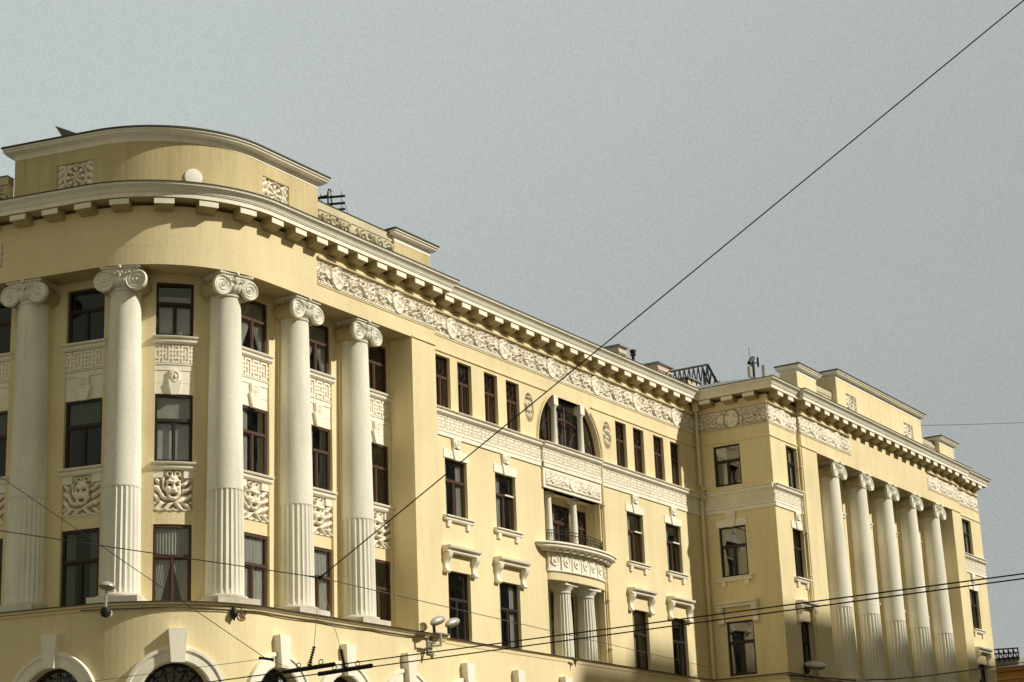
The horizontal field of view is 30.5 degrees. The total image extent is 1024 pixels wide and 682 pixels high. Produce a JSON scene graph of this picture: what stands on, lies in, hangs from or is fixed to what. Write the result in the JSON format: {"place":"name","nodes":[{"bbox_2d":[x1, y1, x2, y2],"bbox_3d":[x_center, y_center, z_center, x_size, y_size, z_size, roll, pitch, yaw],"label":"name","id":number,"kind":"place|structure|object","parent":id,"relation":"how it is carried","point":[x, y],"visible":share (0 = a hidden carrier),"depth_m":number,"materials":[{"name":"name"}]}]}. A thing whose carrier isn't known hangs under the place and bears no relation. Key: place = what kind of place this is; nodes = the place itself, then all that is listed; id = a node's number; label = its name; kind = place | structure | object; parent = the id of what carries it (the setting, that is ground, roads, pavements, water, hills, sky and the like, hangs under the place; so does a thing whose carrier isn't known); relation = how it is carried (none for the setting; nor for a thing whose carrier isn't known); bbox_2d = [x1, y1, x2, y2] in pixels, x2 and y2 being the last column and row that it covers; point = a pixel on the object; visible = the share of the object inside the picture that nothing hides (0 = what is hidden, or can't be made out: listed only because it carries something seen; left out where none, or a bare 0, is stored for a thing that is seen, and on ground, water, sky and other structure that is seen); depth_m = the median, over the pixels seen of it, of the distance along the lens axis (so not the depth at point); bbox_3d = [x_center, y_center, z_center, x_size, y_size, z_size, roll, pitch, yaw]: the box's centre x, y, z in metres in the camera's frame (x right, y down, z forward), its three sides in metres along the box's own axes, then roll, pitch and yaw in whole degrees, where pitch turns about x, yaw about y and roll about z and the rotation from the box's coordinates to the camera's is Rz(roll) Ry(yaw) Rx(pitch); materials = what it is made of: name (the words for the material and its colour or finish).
{"place":"outdoors","nodes":[
{"label":"outdoors","id":0,"kind":"place"},
{"bbox_2d":[259,657,273,660],"bbox_3d":[-5.109,6.611,39.138,0.362,0.121,0.060,-10,-18,24],"label":"wire junction","id":1,"kind":"object","parent":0,"point":[266,658],"visible":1,"depth_m":39.11,"materials":[{"name":"black metal"}]},
{"bbox_2d":[1,477,263,656],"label":"overhead wire","id":2,"kind":"object","parent":1,"relation":"attached to","point":[134,568],"visible":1,"depth_m":39.68,"materials":[{"name":"black metal"}]},
{"bbox_2d":[89,659,260,681],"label":"overhead wire","id":3,"kind":"object","parent":1,"relation":"attached to","point":[175,670],"visible":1,"depth_m":40.21,"materials":[{"name":"metal"}]},
{"bbox_2d":[0,0,1023,681],"label":"sky","id":4,"kind":"structure","parent":0,"point":[568,163],"materials":[{"name":"grey"}]},
{"bbox_2d":[328,0,1023,570],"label":"overhead wire","id":5,"kind":"object","parent":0,"point":[680,282],"visible":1,"depth_m":38.89,"materials":[{"name":"black metal"}]},
{"bbox_2d":[307,571,327,579],"bbox_3d":[-4.033,4.997,39.943,0.437,0.153,0.501,-12,-19,30],"label":"wire junction","id":6,"kind":"object","parent":5,"relation":"hanging from","point":[320,577],"visible":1,"depth_m":39.89,"materials":[{"name":"black metal"}]},
{"bbox_2d":[0,530,306,575],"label":"overhead wire","id":7,"kind":"object","parent":6,"relation":"attached to","point":[151,552],"visible":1,"depth_m":38.80,"materials":[{"name":"black metal"}]},
{"bbox_2d":[314,579,319,643],"bbox_3d":[-4.070,5.657,39.250,0.012,1.605,0.976,-3,-16,2],"label":"overhead wire","id":8,"kind":"object","parent":6,"relation":"hanging from","point":[317,608],"visible":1,"depth_m":39.26,"materials":[{"name":"metal"}]},
{"bbox_2d":[320,580,340,648],"bbox_3d":[-3.811,5.710,39.465,0.012,1.604,0.716,12,-22,-41],"label":"overhead wire","id":9,"kind":"object","parent":6,"relation":"hanging from","point":[330,614],"visible":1,"depth_m":39.44,"materials":[{"name":"metal"}]},
{"bbox_2d":[326,579,710,667],"bbox_3d":[2.419,9.846,62.208,0.020,2.817,47.303,-7,-17,15],"label":"overhead wire","id":10,"kind":"object","parent":6,"relation":"attached to","point":[496,618],"visible":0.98,"depth_m":51.31,"materials":[{"name":"metal"}]},
{"bbox_2d":[921,422,1023,425],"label":"overhead wire","id":11,"kind":"object","parent":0,"point":[972,424],"visible":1,"depth_m":114.90,"materials":[{"name":"metal"}]},
{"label":"pavement","id":12,"kind":"structure","parent":0,"visible":0},
{"bbox_2d":[0,125,996,681],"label":"corner building","id":13,"kind":"structure","parent":12,"relation":"on","point":[216,347],"depth_m":66.21,"materials":[{"name":"yellow paint"}]},
{"bbox_2d":[0,539,2,604],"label":"window","id":14,"kind":"structure","parent":13,"relation":"in","point":[1,540],"depth_m":59.63,"materials":[{"name":"brown paint"}]},
{"bbox_2d":[0,411,8,484],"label":"window","id":15,"kind":"structure","parent":13,"relation":"in","point":[3,415],"depth_m":60.73,"materials":[{"name":"grey glass"}]},
{"bbox_2d":[0,304,11,353],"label":"window","id":16,"kind":"structure","parent":13,"relation":"in","point":[5,312],"depth_m":61.87,"materials":[{"name":"black glass"}]},
{"bbox_2d":[37,669,76,681],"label":"window","id":17,"kind":"structure","parent":13,"relation":"in","point":[57,671],"depth_m":56.91,"materials":[{"name":"paint"}]},
{"bbox_2d":[57,398,102,477],"bbox_3d":[-13.582,3.073,59.749,1.701,2.460,0.882,-12,-19,30],"label":"window","id":18,"kind":"structure","parent":13,"relation":"in","point":[83,418],"depth_m":59.76,"materials":[{"name":"glass"}]},
{"bbox_2d":[61,528,99,605],"bbox_3d":[-13.405,7.170,58.542,1.353,2.590,0.365,-12,-19,29],"label":"window","id":19,"kind":"structure","parent":13,"relation":"in","point":[80,561],"depth_m":58.60,"materials":[{"name":"glass"}]},
{"bbox_2d":[68,289,104,342],"bbox_3d":[-13.729,-0.785,60.890,1.344,1.810,0.379,-12,-19,30],"label":"window","id":20,"kind":"structure","parent":13,"relation":"in","point":[86,307],"depth_m":60.91,"materials":[{"name":"glass"}]},
{"bbox_2d":[99,581,114,617],"bbox_3d":[-11.980,7.701,55.841,0.494,1.057,0.931,-3,-16,1],"label":"facade lamp","id":21,"kind":"object","parent":13,"relation":"attached to","point":[106,611],"visible":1,"depth_m":55.57,"materials":[{"name":"grey metal"}]},
{"bbox_2d":[152,525,190,600],"bbox_3d":[-10.552,6.997,58.352,1.173,2.590,0.194,3,-17,-18],"label":"window","id":22,"kind":"structure","parent":13,"relation":"in","point":[174,540],"depth_m":58.44,"materials":[{"name":"brown paint"}]},
{"bbox_2d":[150,394,197,470],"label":"window","id":23,"kind":"structure","parent":13,"relation":"in","point":[173,413],"depth_m":59.58,"materials":[{"name":"glass"}]},
{"bbox_2d":[145,663,202,681],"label":"window","id":24,"kind":"structure","parent":13,"relation":"in","point":[174,665],"depth_m":56.58,"materials":[{"name":"paint"}]},
{"bbox_2d":[156,283,192,336],"bbox_3d":[-10.885,-0.955,60.708,0.817,1.810,0.960,-12,-19,30],"label":"window","id":25,"kind":"structure","parent":13,"relation":"in","point":[174,314],"depth_m":60.70,"materials":[{"name":"glass"}]},
{"bbox_2d":[230,606,237,620],"bbox_3d":[-8.503,8.336,57.551,0.258,0.430,0.258,-3,-16,3],"label":"alarm bell","id":26,"kind":"object","parent":13,"relation":"hanging from","point":[234,613],"visible":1,"depth_m":57.47,"materials":[{"name":"black metal"}]},
{"bbox_2d":[240,607,245,619],"bbox_3d":[-8.259,8.389,57.888,0.066,0.406,0.364,-10,-18,24],"label":"wall rosette","id":27,"kind":"object","parent":13,"relation":"attached to","point":[242,614],"depth_m":57.82,"materials":[{"name":"metal"}]},
{"bbox_2d":[241,301,265,353],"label":"window","id":28,"kind":"structure","parent":13,"relation":"in","point":[253,313],"depth_m":62.89,"materials":[{"name":"grey glass"}]},
{"bbox_2d":[244,533,266,605],"bbox_3d":[-8.361,7.478,60.294,0.150,2.590,1.440,-12,-19,30],"label":"window","id":29,"kind":"structure","parent":13,"relation":"in","point":[255,546],"depth_m":60.59,"materials":[{"name":"brown paint"}]},
{"bbox_2d":[80,606,431,638],"bbox_3d":[-7.084,9.012,60.500,13.976,0.067,2.458,13,-22,-41],"label":"wall cable","id":30,"kind":"object","parent":13,"relation":"attached to","point":[254,611],"depth_m":58.16,"materials":[{"name":"metal"}]},
{"bbox_2d":[243,405,274,484],"bbox_3d":[-8.503,3.378,61.495,0.541,2.460,1.699,-12,-19,30],"label":"window","id":31,"kind":"structure","parent":13,"relation":"in","point":[250,475],"depth_m":61.47,"materials":[{"name":"brown paint"}]},
{"bbox_2d":[262,669,286,681],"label":"window","id":32,"kind":"structure","parent":13,"relation":"in","point":[280,675],"depth_m":59.00,"materials":[{"name":"paint"}]},
{"bbox_2d":[309,325,328,373],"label":"window","id":33,"kind":"structure","parent":13,"relation":"in","point":[318,335],"depth_m":65.73,"materials":[{"name":"black glass"}]},
{"bbox_2d":[314,547,331,615],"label":"window","id":34,"kind":"structure","parent":13,"relation":"in","point":[322,557],"depth_m":63.47,"materials":[{"name":"brown paint"}]},
{"bbox_2d":[311,425,337,499],"bbox_3d":[-6.687,4.116,64.260,0.540,2.460,1.720,-12,-19,30],"label":"window","id":35,"kind":"structure","parent":13,"relation":"in","point":[317,492],"depth_m":64.32,"materials":[{"name":"brown paint"}]},
{"bbox_2d":[318,189,344,209],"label":"telegraph rack","id":36,"kind":"object","parent":13,"relation":"on","point":[327,197],"visible":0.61,"depth_m":70.60,"materials":[{"name":"black metal"}]},
{"bbox_2d":[335,677,346,681],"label":"window","id":37,"kind":"structure","parent":13,"relation":"in","point":[339,678],"depth_m":61.79,"materials":[{"name":"glass"}]},
{"bbox_2d":[368,346,385,392],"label":"window","id":38,"kind":"structure","parent":13,"relation":"in","point":[372,363],"depth_m":68.52,"materials":[{"name":"brown paint"}]},
{"bbox_2d":[375,560,390,620],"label":"window","id":39,"kind":"structure","parent":13,"relation":"in","point":[378,588],"depth_m":66.24,"materials":[{"name":"brown paint"}]},
{"bbox_2d":[371,442,395,513],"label":"window","id":40,"kind":"structure","parent":13,"relation":"in","point":[379,507],"depth_m":67.14,"materials":[{"name":"brown paint"}]},
{"bbox_2d":[419,622,426,630],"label":"round dish","id":41,"kind":"object","parent":13,"relation":"on","point":[423,626],"visible":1,"depth_m":65.70,"materials":[{"name":"paint"}]},
{"bbox_2d":[435,355,447,407],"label":"window","id":42,"kind":"structure","parent":13,"relation":"in","point":[438,376],"depth_m":70.67,"materials":[{"name":"brown paint"}]},
{"bbox_2d":[426,616,459,655],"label":"facade lamp","id":43,"kind":"object","parent":13,"relation":"attached to","point":[439,620],"visible":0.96,"depth_m":65.57,"materials":[{"name":"grey metal"}]},
{"bbox_2d":[443,438,475,531],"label":"window","id":44,"kind":"structure","parent":13,"relation":"in","point":[455,454],"depth_m":70.12,"materials":[{"name":"brown paint"}]},
{"bbox_2d":[442,544,482,640],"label":"window","id":45,"kind":"structure","parent":13,"relation":"in","point":[459,559],"depth_m":69.02,"materials":[{"name":"paint"}]},
{"bbox_2d":[457,363,469,414],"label":"window","id":46,"kind":"structure","parent":13,"relation":"in","point":[460,385],"depth_m":71.85,"materials":[{"name":"brown paint"}]},
{"bbox_2d":[484,373,495,423],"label":"window","id":47,"kind":"structure","parent":13,"relation":"in","point":[486,393],"depth_m":73.36,"materials":[{"name":"brown paint"}]},
{"bbox_2d":[493,453,523,543],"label":"window","id":48,"kind":"structure","parent":13,"relation":"in","point":[504,469],"depth_m":72.74,"materials":[{"name":"brown paint"}]},
{"bbox_2d":[506,382,517,431],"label":"window","id":49,"kind":"structure","parent":13,"relation":"in","point":[508,401],"depth_m":74.68,"materials":[{"name":"brown paint"}]},
{"bbox_2d":[494,556,531,648],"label":"window","id":50,"kind":"structure","parent":13,"relation":"in","point":[508,570],"depth_m":71.86,"materials":[{"name":"paint"}]},
{"bbox_2d":[551,503,569,541],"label":"window","id":51,"kind":"structure","parent":13,"relation":"in","point":[557,523],"depth_m":77.29,"materials":[{"name":"brown paint"}]},
{"bbox_2d":[550,593,575,657],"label":"window","id":52,"kind":"structure","parent":13,"relation":"in","point":[552,616],"depth_m":76.56,"materials":[{"name":"paint"}]},
{"bbox_2d":[539,400,594,455],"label":"window","id":53,"kind":"structure","parent":13,"relation":"in","point":[562,419],"depth_m":78.26,"materials":[{"name":"brown paint"}]},
{"bbox_2d":[577,511,586,545],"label":"window","id":54,"kind":"structure","parent":13,"relation":"in","point":[583,523],"depth_m":78.76,"materials":[{"name":"brown paint"}]},
{"bbox_2d":[615,422,624,466],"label":"window","id":55,"kind":"structure","parent":13,"relation":"in","point":[618,441],"depth_m":81.84,"materials":[{"name":"brown paint"}]},
{"bbox_2d":[630,306,635,359],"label":"roof mast","id":56,"kind":"object","parent":13,"relation":"on","point":[632,352],"visible":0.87,"depth_m":92.88,"materials":[{"name":"grey metal"}]},
{"bbox_2d":[633,429,642,472],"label":"window","id":57,"kind":"structure","parent":13,"relation":"in","point":[636,448],"depth_m":83.16,"materials":[{"name":"brown paint"}]},
{"bbox_2d":[625,494,651,574],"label":"window","id":58,"kind":"structure","parent":13,"relation":"in","point":[633,508],"depth_m":81.28,"materials":[{"name":"brown paint"}]},
{"bbox_2d":[627,587,657,668],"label":"window","id":59,"kind":"structure","parent":13,"relation":"in","point":[640,599],"depth_m":80.22,"materials":[{"name":"paint"}]},
{"bbox_2d":[653,436,662,479],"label":"window","id":60,"kind":"structure","parent":13,"relation":"in","point":[656,455],"depth_m":84.68,"materials":[{"name":"brown paint"}]},
{"bbox_2d":[670,443,678,485],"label":"window","id":61,"kind":"structure","parent":13,"relation":"in","point":[673,461],"depth_m":86.02,"materials":[{"name":"brown paint"}]},
{"bbox_2d":[664,506,689,583],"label":"window","id":62,"kind":"structure","parent":13,"relation":"in","point":[671,519],"depth_m":84.19,"materials":[{"name":"brown paint"}]},
{"bbox_2d":[666,596,695,675],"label":"window","id":63,"kind":"structure","parent":13,"relation":"in","point":[678,607],"depth_m":83.19,"materials":[{"name":"paint"}]},
{"bbox_2d":[665,363,719,385],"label":"roof frame","id":64,"kind":"object","parent":13,"relation":"on","point":[705,380],"visible":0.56,"depth_m":99.00,"materials":[{"name":"black metal"}]},
{"bbox_2d":[714,443,741,487],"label":"window","id":65,"kind":"structure","parent":13,"relation":"in","point":[722,465],"depth_m":87.03,"materials":[{"name":"glass"}]},
{"bbox_2d":[716,510,752,586],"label":"window","id":66,"kind":"structure","parent":13,"relation":"in","point":[731,521],"depth_m":85.77,"materials":[{"name":"paint"}]},
{"bbox_2d":[715,598,759,675],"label":"window","id":67,"kind":"structure","parent":13,"relation":"in","point":[739,605],"depth_m":84.66,"materials":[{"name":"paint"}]},
{"bbox_2d":[747,347,765,377],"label":"phone antenna","id":68,"kind":"object","parent":13,"relation":"on","point":[751,368],"visible":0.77,"depth_m":105.13,"materials":[{"name":"metal"}]},
{"bbox_2d":[786,447,795,488],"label":"window","id":69,"kind":"structure","parent":13,"relation":"in","point":[791,468],"depth_m":87.95,"materials":[{"name":"glass"}]},
{"bbox_2d":[791,511,812,588],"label":"window","id":70,"kind":"structure","parent":13,"relation":"in","point":[796,524],"depth_m":86.59,"materials":[{"name":"paint"}]},
{"bbox_2d":[796,600,819,673],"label":"window","id":71,"kind":"structure","parent":13,"relation":"in","point":[802,614],"depth_m":85.60,"materials":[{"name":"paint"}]},
{"bbox_2d":[804,661,825,678],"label":"facade lamp","id":72,"kind":"object","parent":13,"relation":"attached to","point":[815,665],"visible":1,"depth_m":83.98,"materials":[{"name":"grey metal"}]},
{"bbox_2d":[787,662,1023,680],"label":"overhead wire","id":73,"kind":"object","parent":13,"relation":"attached to","point":[903,677],"visible":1,"depth_m":93.58,"materials":[{"name":"black metal"}]},
{"bbox_2d":[962,520,970,553],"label":"window","id":74,"kind":"structure","parent":13,"relation":"in","point":[966,534],"depth_m":107.76,"materials":[{"name":"paint"}]},
{"bbox_2d":[968,573,986,637],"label":"window","id":75,"kind":"structure","parent":13,"relation":"in","point":[975,588],"depth_m":106.30,"materials":[{"name":"paint"}]},
{"bbox_2d":[975,646,992,681],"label":"window","id":76,"kind":"structure","parent":13,"relation":"in","point":[983,655],"depth_m":105.47,"materials":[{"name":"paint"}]},
{"bbox_2d":[994,647,1023,681],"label":"background building","id":77,"kind":"structure","parent":12,"relation":"on","point":[1011,673],"depth_m":125.67,"materials":[{"name":"orange metal"}]},
{"label":"ground","id":78,"kind":"structure","parent":0,"visible":0},
{"bbox_3d":[37.732,-1.728,42.494,16.600,27.500,49.000,-12,-19,30],"label":"opposite house","id":79,"kind":"object","parent":78,"relation":"on","visible":0},
{"bbox_2d":[209,573,1023,681],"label":"overhead wire","id":80,"kind":"object","parent":79,"relation":"attached to","point":[655,622],"visible":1,"depth_m":33.83,"materials":[{"name":"black metal"}]},
{"bbox_2d":[282,646,335,673],"bbox_3d":[-4.202,6.536,38.655,1.405,0.476,0.170,-14,-20,34],"label":"section insulator","id":81,"kind":"object","parent":80,"relation":"attached to","point":[310,666],"visible":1,"depth_m":38.58,"materials":[{"name":"black metal"}]},
{"bbox_2d":[258,578,1023,681],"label":"overhead wire","id":82,"kind":"object","parent":79,"relation":"attached to","point":[680,624],"visible":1,"depth_m":34.26,"materials":[{"name":"black metal"}]},
{"bbox_2d":[317,649,372,675],"bbox_3d":[-3.555,6.660,39.117,1.510,0.448,0.329,-15,-20,36],"label":"section insulator","id":83,"kind":"object","parent":82,"relation":"attached to","point":[346,669],"visible":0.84,"depth_m":39.07,"materials":[{"name":"black metal"}]}
]}

